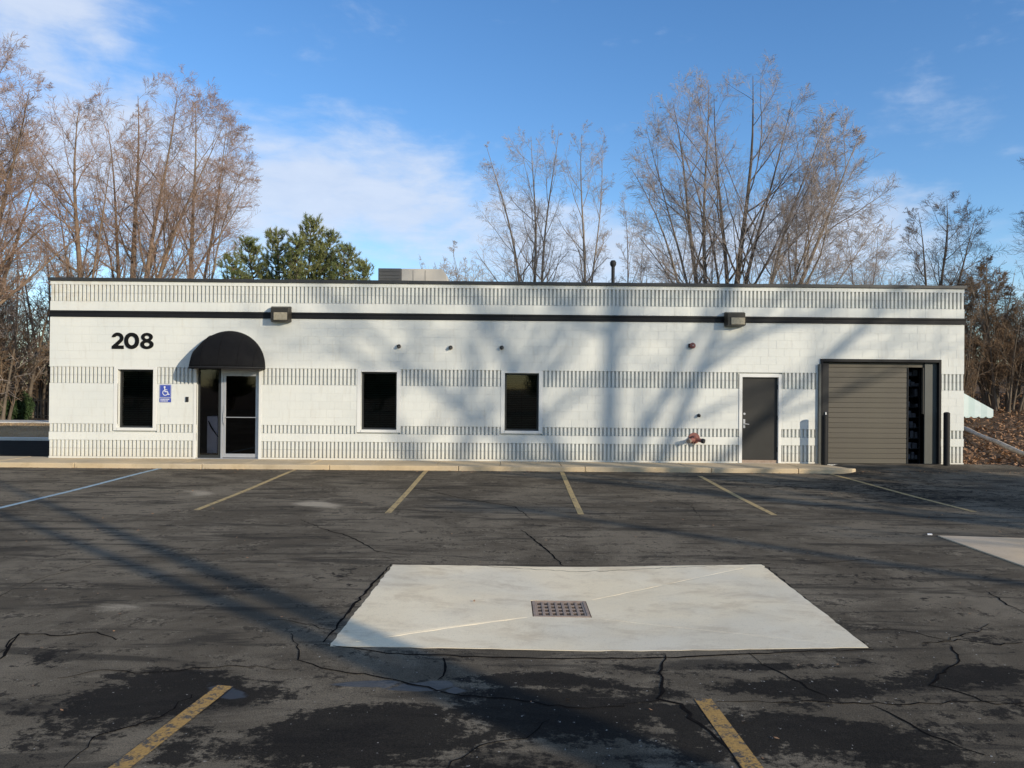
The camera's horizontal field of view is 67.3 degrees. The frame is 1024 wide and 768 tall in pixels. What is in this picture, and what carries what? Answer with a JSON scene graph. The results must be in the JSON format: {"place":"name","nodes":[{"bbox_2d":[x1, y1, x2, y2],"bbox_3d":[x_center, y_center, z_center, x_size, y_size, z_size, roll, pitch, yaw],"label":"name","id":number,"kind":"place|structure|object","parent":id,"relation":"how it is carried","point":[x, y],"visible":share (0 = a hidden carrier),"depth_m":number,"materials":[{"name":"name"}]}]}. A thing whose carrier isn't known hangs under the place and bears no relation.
{"place":"outdoors","nodes":[
{"label":"outdoors","id":0,"kind":"place"},
{"bbox_2d":[0,440,48,456],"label":"driveway","id":1,"kind":"structure","parent":0,"point":[24,448],"depth_m":24.46,"materials":[{"name":"black asphalt"}]},
{"bbox_2d":[0,420,48,422],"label":"path","id":2,"kind":"structure","parent":0,"point":[25,421],"depth_m":39.43,"materials":[{"name":"concrete"}]},
{"bbox_2d":[0,422,49,436],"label":"lawn","id":3,"kind":"structure","parent":0,"point":[23,434],"depth_m":32.77,"materials":[{"name":"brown plant"}]},
{"bbox_2d":[0,31,88,304],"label":"bare tree","id":4,"kind":"object","parent":3,"relation":"on","point":[8,182],"visible":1,"depth_m":32.57,"materials":[{"name":"red plant"}]},
{"bbox_2d":[14,92,128,284],"bbox_3d":[-21.011,-5.907,36.785,4.963,16.433,4.844,0,0,0],"label":"bare tree","id":5,"kind":"object","parent":3,"relation":"on","point":[80,270],"visible":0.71,"depth_m":36.50,"materials":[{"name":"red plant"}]},
{"bbox_2d":[78,64,261,278],"bbox_3d":[-17.215,-6.949,38.925,8.702,18.618,7.469,1,0,-24],"label":"bare tree","id":6,"kind":"object","parent":3,"relation":"on","point":[151,251],"visible":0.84,"depth_m":38.44,"materials":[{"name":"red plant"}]},
{"bbox_2d":[0,456,855,473],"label":"sidewalk","id":7,"kind":"structure","parent":0,"point":[47,462],"depth_m":18.55,"materials":[{"name":"beige concrete"}]},
{"bbox_2d":[821,415,827,464],"bbox_3d":[7.929,1.500,19.529,0.152,1.440,0.152,0,0,0],"label":"bollard","id":8,"kind":"object","parent":7,"relation":"on","point":[824,435],"visible":0.87,"depth_m":19.47,"materials":[{"name":"black metal"}]},
{"bbox_2d":[0,467,1015,767],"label":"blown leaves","id":9,"kind":"object","parent":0,"point":[480,561],"visible":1,"depth_m":18.22,"materials":[{"name":"brown plant"}]},
{"bbox_2d":[0,463,1023,767],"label":"parking lot","id":10,"kind":"structure","parent":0,"point":[208,647],"depth_m":6.57,"materials":[{"name":"grey asphalt"}]},
{"bbox_2d":[943,412,949,465],"bbox_3d":[11.046,1.418,19.552,0.152,1.410,0.152,0,0,0],"label":"bollard","id":11,"kind":"object","parent":10,"relation":"on","point":[946,438],"visible":0.88,"depth_m":19.49,"materials":[{"name":"black metal"}]},
{"bbox_2d":[0,0,1023,380],"label":"sky","id":12,"kind":"structure","parent":0,"point":[377,118],"materials":[{"name":"blue"}]},
{"bbox_2d":[17,365,1023,617],"bbox_3d":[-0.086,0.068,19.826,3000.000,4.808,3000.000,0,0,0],"label":"ground","id":13,"kind":"structure","parent":0,"point":[985,423],"depth_m":26.83,"materials":[{"name":"soil"}]},
{"bbox_2d":[0,396,22,419],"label":"evergreen shrub","id":14,"kind":"object","parent":13,"relation":"on","point":[15,408],"visible":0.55,"depth_m":42.59,"materials":[{"name":"green plant"}]},
{"bbox_2d":[13,390,34,419],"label":"evergreen shrub","id":15,"kind":"object","parent":13,"relation":"on","point":[26,407],"visible":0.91,"depth_m":42.86,"materials":[{"name":"green plant"}]},
{"bbox_2d":[0,247,48,388],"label":"bare tree","id":16,"kind":"object","parent":13,"relation":"on","point":[3,315],"visible":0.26,"depth_m":44.05,"materials":[{"name":"brown plant"}]},
{"bbox_2d":[0,273,49,419],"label":"bare tree","id":17,"kind":"object","parent":13,"relation":"on","point":[9,373],"visible":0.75,"depth_m":42.02,"materials":[{"name":"brown plant"}]},
{"bbox_2d":[0,437,49,440],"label":"driveway kerb","id":18,"kind":"structure","parent":13,"relation":"on","point":[28,438],"depth_m":27.89,"materials":[{"name":"grey concrete"}]},
{"bbox_2d":[0,246,51,417],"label":"bare tree","id":19,"kind":"object","parent":13,"relation":"on","point":[45,392],"visible":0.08,"depth_m":46.94,"materials":[{"name":"brown plant"}]},
{"bbox_2d":[14,398,48,418],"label":"metal fence","id":20,"kind":"object","parent":13,"relation":"on","point":[41,400],"visible":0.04,"depth_m":44.10,"materials":[{"name":"black metal"}]},
{"bbox_2d":[19,341,48,411],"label":"thicket shrub","id":21,"kind":"object","parent":13,"relation":"on","point":[39,393],"visible":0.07,"depth_m":57.02,"materials":[{"name":"brown plant"}]},
{"bbox_2d":[0,221,74,419],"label":"bare tree","id":22,"kind":"object","parent":13,"relation":"on","point":[2,335],"visible":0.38,"depth_m":43.35,"materials":[{"name":"brown plant"}]},
{"bbox_2d":[4,201,138,397],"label":"bare tree","id":23,"kind":"object","parent":13,"relation":"on","point":[27,297],"visible":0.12,"depth_m":47.81,"materials":[{"name":"brown plant"}]},
{"bbox_2d":[121,256,199,278],"bbox_3d":[-18.629,-2.137,40.339,6.128,8.969,7.375,0,0,37],"label":"background shrub","id":24,"kind":"object","parent":13,"relation":"on","point":[149,271],"visible":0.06,"depth_m":39.24,"materials":[{"name":"brown plant"}]},
{"bbox_2d":[152,85,261,278],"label":"bare tree","id":25,"kind":"object","parent":13,"relation":"on","point":[232,143],"visible":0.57,"depth_m":41.62,"materials":[{"name":"brown plant"}]},
{"bbox_2d":[216,212,374,279],"bbox_3d":[-10.255,-3.010,36.858,7.565,10.477,5.474,0,0,0],"label":"pine tree","id":26,"kind":"object","parent":13,"relation":"on","point":[326,263],"visible":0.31,"depth_m":36.54,"materials":[{"name":"green plant"}]},
{"bbox_2d":[419,241,491,280],"bbox_3d":[-2.344,-2.182,39.247,7.682,9.343,6.384,0,0,25],"label":"background shrub","id":27,"kind":"object","parent":13,"relation":"on","point":[458,270],"visible":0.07,"depth_m":38.27,"materials":[{"name":"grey plant"}]},
{"bbox_2d":[440,242,516,280],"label":"background shrub","id":28,"kind":"object","parent":13,"relation":"on","point":[465,277],"visible":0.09,"depth_m":42.32,"materials":[{"name":"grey plant"}]},
{"bbox_2d":[48,277,966,464],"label":"commercial building","id":29,"kind":"structure","parent":13,"relation":"on","point":[592,372],"depth_m":19.84,"materials":[{"name":"white paint"}]},
{"bbox_2d":[112,332,153,348],"bbox_3d":[-9.736,-1.109,19.747,1.068,0.420,0.020,0,0,0],"label":"building number","id":30,"kind":"object","parent":29,"relation":"attached to","point":[116,345],"visible":1,"depth_m":19.74,"materials":[{"name":"black paint"}]},
{"bbox_2d":[113,367,157,430],"bbox_3d":[-9.674,0.377,19.837,1.106,1.636,0.212,0,0,0],"label":"window","id":31,"kind":"structure","parent":29,"relation":"in","point":[138,388],"depth_m":19.90,"materials":[{"name":"black glass"}]},
{"bbox_2d":[159,385,170,401],"bbox_3d":[-8.897,0.243,19.744,0.296,0.450,0.009,0,0,0],"label":"accessible entrance sign","id":32,"kind":"object","parent":29,"relation":"attached to","point":[165,393],"visible":1,"depth_m":19.74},
{"bbox_2d":[188,331,264,369],"bbox_3d":[-7.245,-0.873,19.359,1.836,0.987,0.815,0,0,0],"label":"entrance awning","id":33,"kind":"object","parent":29,"relation":"attached to","point":[229,350],"visible":1,"depth_m":19.13,"materials":[{"name":"black fabric"}]},
{"bbox_2d":[269,306,291,321],"bbox_3d":[-5.941,-1.788,19.631,0.561,0.395,0.268,0,0,0],"label":"wall light","id":34,"kind":"object","parent":29,"relation":"attached to","point":[281,314],"visible":1,"depth_m":19.52,"materials":[{"name":"grey metal"}]},
{"bbox_2d":[357,369,400,432],"bbox_3d":[-3.429,0.435,19.883,1.116,1.626,0.212,0,0,0],"label":"window","id":35,"kind":"structure","parent":29,"relation":"in","point":[381,388],"depth_m":19.95,"materials":[{"name":"black glass"}]},
{"bbox_2d":[378,268,448,280],"bbox_3d":[-2.977,-2.900,23.860,2.198,1.166,1.318,0,0,0],"label":"rooftop air unit","id":36,"kind":"object","parent":29,"relation":"on","point":[412,274],"visible":0.36,"depth_m":23.24,"materials":[{"name":"white metal"}]},
{"bbox_2d":[501,370,542,433],"bbox_3d":[0.250,0.467,20.025,1.080,1.690,0.442,0,0,0],"label":"window","id":37,"kind":"structure","parent":29,"relation":"in","point":[521,391],"depth_m":19.98,"materials":[{"name":"black glass"}]},
{"bbox_2d":[610,260,615,282],"bbox_3d":[3.157,-3.064,24.065,0.195,1.601,0.200,0,0,0],"label":"vent pipe","id":38,"kind":"object","parent":29,"relation":"on","point":[612,263],"visible":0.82,"depth_m":24.02,"materials":[{"name":"silver metal"}]},
{"bbox_2d":[688,343,695,348],"bbox_3d":[4.632,-0.989,19.805,0.190,0.156,0.102,0,0,25],"label":"alarm bell","id":39,"kind":"object","parent":29,"relation":"attached to","point":[692,345],"visible":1,"depth_m":19.77,"materials":[{"name":"red metal"}]},
{"bbox_2d":[686,433,705,443],"bbox_3d":[4.696,1.401,19.703,0.490,0.296,0.290,0,0,0],"label":"fire department connection","id":40,"kind":"object","parent":29,"relation":"attached to","point":[694,438],"visible":1,"depth_m":19.68,"materials":[{"name":"red metal"}]},
{"bbox_2d":[722,312,745,326],"bbox_3d":[5.691,-1.665,19.717,0.568,0.364,0.268,0,0,0],"label":"wall light","id":41,"kind":"object","parent":29,"relation":"attached to","point":[734,319],"visible":1,"depth_m":19.61,"materials":[{"name":"grey metal"}]},
{"bbox_2d":[738,374,781,462],"bbox_3d":[6.407,0.894,19.955,1.100,2.300,0.210,0,0,0],"label":"service door","id":42,"kind":"structure","parent":29,"relation":"in","point":[760,396],"depth_m":19.92,"materials":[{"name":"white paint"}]},
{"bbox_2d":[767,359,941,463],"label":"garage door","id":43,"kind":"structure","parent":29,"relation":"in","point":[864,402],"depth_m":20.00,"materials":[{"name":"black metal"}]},
{"bbox_2d":[901,369,919,462],"bbox_3d":[10.503,0.839,20.566,0.590,2.516,0.430,0,0,0],"label":"storage shelf","id":44,"kind":"object","parent":29,"relation":"in","point":[911,424],"visible":0.45,"depth_m":20.38,"materials":[{"name":"black metal"}]},
{"bbox_2d":[964,394,992,417],"bbox_3d":[12.183,0.527,21.389,0.987,0.769,2.252,0,0,0],"label":"side awning","id":45,"kind":"object","parent":29,"relation":"attached to","point":[973,408],"visible":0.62,"depth_m":20.27,"materials":[{"name":"white metal"}]},
{"bbox_2d":[471,126,576,281],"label":"bare tree","id":46,"kind":"object","parent":13,"relation":"on","point":[535,257],"visible":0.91,"depth_m":43.56,"materials":[{"name":"brown plant"}]},
{"bbox_2d":[551,120,615,281],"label":"bare tree","id":47,"kind":"object","parent":13,"relation":"on","point":[584,258],"visible":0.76,"depth_m":45.96,"materials":[{"name":"brown plant"}]},
{"bbox_2d":[330,564,867,650],"bbox_3d":[0.745,2.166,7.529,4.395,0.156,2.925,0,0,0],"label":"concrete pad","id":48,"kind":"object","parent":13,"relation":"on","point":[691,607],"visible":0.94,"depth_m":7.13,"materials":[{"name":"grey concrete"}]},
{"bbox_2d":[532,601,590,617],"bbox_3d":[0.457,2.446,7.318,0.544,0.624,0.544,0,0,0],"label":"storm drain","id":49,"kind":"object","parent":48,"relation":"in","point":[583,605],"visible":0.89,"depth_m":7.30,"materials":[{"name":"metal"}]},
{"bbox_2d":[565,262,647,282],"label":"background shrub","id":50,"kind":"object","parent":13,"relation":"on","point":[603,277],"visible":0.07,"depth_m":42.25,"materials":[{"name":"brown plant"}]},
{"bbox_2d":[615,192,654,282],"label":"bare tree","id":51,"kind":"object","parent":13,"relation":"on","point":[629,253],"visible":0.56,"depth_m":46.84,"materials":[{"name":"brown plant"}]},
{"bbox_2d":[620,254,714,282],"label":"background shrub","id":52,"kind":"object","parent":13,"relation":"on","point":[658,274],"visible":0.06,"depth_m":44.47,"materials":[{"name":"brown plant"}]},
{"bbox_2d":[659,248,680,280],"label":"background tree","id":53,"kind":"object","parent":13,"relation":"on","point":[669,269],"visible":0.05,"depth_m":54.03,"materials":[{"name":"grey plant"}]},
{"bbox_2d":[620,66,736,282],"bbox_3d":[8.158,-6.551,37.891,5.691,18.225,5.792,0,0,0],"label":"bare tree","id":54,"kind":"object","parent":13,"relation":"on","point":[651,182],"visible":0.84,"depth_m":37.63,"materials":[{"name":"brown plant"}]},
{"bbox_2d":[658,54,829,283],"bbox_3d":[10.992,-6.864,36.766,7.960,18.888,7.447,0,0,25],"label":"bare tree","id":55,"kind":"object","parent":13,"relation":"on","point":[738,272],"visible":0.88,"depth_m":36.44,"materials":[{"name":"brown plant"}]},
{"bbox_2d":[776,176,822,283],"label":"bare tree","id":56,"kind":"object","parent":13,"relation":"on","point":[794,268],"visible":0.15,"depth_m":47.97,"materials":[{"name":"brown plant"}]},
{"bbox_2d":[779,259,855,284],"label":"background shrub","id":57,"kind":"object","parent":13,"relation":"on","point":[816,281],"visible":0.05,"depth_m":45.49,"materials":[{"name":"brown plant"}]},
{"bbox_2d":[737,99,903,284],"bbox_3d":[14.263,-5.401,35.822,7.326,16.100,7.095,0,0,0],"label":"bare tree","id":58,"kind":"object","parent":13,"relation":"on","point":[824,218],"visible":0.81,"depth_m":35.34,"materials":[{"name":"brown plant"}]},
{"bbox_2d":[828,226,909,284],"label":"bare tree","id":59,"kind":"object","parent":13,"relation":"on","point":[873,265],"visible":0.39,"depth_m":50.12,"materials":[{"name":"brown plant"}]},
{"bbox_2d":[844,255,933,284],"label":"thicket shrub","id":60,"kind":"object","parent":13,"relation":"on","point":[862,279],"visible":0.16,"depth_m":45.78,"materials":[{"name":"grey plant"}]},
{"bbox_2d":[882,274,923,284],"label":"thicket shrub","id":61,"kind":"object","parent":13,"relation":"on","point":[895,279],"visible":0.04,"depth_m":58.88,"materials":[{"name":"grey plant"}]},
{"bbox_2d":[891,191,1016,331],"bbox_3d":[21.436,-4.273,37.467,5.418,10.490,5.057,1,0,-35],"label":"bare tree","id":62,"kind":"object","parent":13,"relation":"on","point":[951,281],"visible":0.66,"depth_m":36.97,"materials":[{"name":"brown plant"}]},
{"bbox_2d":[963,318,978,394],"bbox_3d":[16.957,-0.749,30.947,3.376,4.314,3.756,0,0,30],"label":"thicket shrub","id":63,"kind":"object","parent":13,"relation":"on","point":[965,359],"visible":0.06,"depth_m":30.30,"materials":[{"name":"brown plant"}]},
{"bbox_2d":[966,297,1001,370],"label":"thicket shrub","id":64,"kind":"object","parent":13,"relation":"on","point":[977,328],"visible":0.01,"depth_m":50.42,"materials":[{"name":"brown plant"}]},
{"bbox_2d":[963,282,1011,397],"bbox_3d":[17.531,-1.250,31.250,4.132,5.282,4.046,1,0,-31],"label":"thicket shrub","id":65,"kind":"object","parent":13,"relation":"on","point":[969,366],"visible":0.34,"depth_m":30.27,"materials":[{"name":"brown plant"}]},
{"bbox_2d":[955,265,1023,412],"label":"thicket shrub","id":66,"kind":"object","parent":13,"relation":"on","point":[994,390],"visible":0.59,"depth_m":30.86,"materials":[{"name":"brown plant"}]},
{"bbox_2d":[960,254,1023,401],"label":"bare tree","id":67,"kind":"object","parent":13,"relation":"on","point":[996,297],"visible":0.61,"depth_m":31.66,"materials":[{"name":"brown plant"}]},
{"bbox_2d":[963,393,1023,467],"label":"leaf litter","id":68,"kind":"object","parent":13,"relation":"on","point":[1000,459],"visible":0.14,"depth_m":24.92,"materials":[{"name":"brown plant"}]},
{"bbox_2d":[964,426,1023,455],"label":"fallen log","id":69,"kind":"object","parent":68,"relation":"on","point":[1000,443],"visible":0.88,"depth_m":23.75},
{"bbox_2d":[997,314,1023,396],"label":"thicket shrub","id":70,"kind":"object","parent":13,"relation":"on","point":[1014,386],"visible":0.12,"depth_m":35.28,"materials":[{"name":"brown plant"}]},
{"bbox_2d":[1000,296,1023,368],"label":"thicket shrub","id":71,"kind":"object","parent":13,"relation":"on","point":[1018,333],"visible":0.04,"depth_m":57.52,"materials":[{"name":"brown plant"}]},
{"bbox_2d":[1002,259,1023,343],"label":"thicket shrub","id":72,"kind":"object","parent":13,"relation":"on","point":[1020,302],"visible":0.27,"depth_m":36.24,"materials":[{"name":"brown plant"}]},
{"bbox_2d":[1008,156,1023,290],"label":"bare tree","id":73,"kind":"object","parent":13,"relation":"on","point":[1020,224],"visible":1,"depth_m":35.90,"materials":[{"name":"brown plant"}]},
{"bbox_2d":[938,535,1023,566],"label":"concrete apron","id":74,"kind":"object","parent":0,"point":[1008,549],"visible":0.44,"depth_m":10.16,"materials":[{"name":"grey concrete"}]}
]}

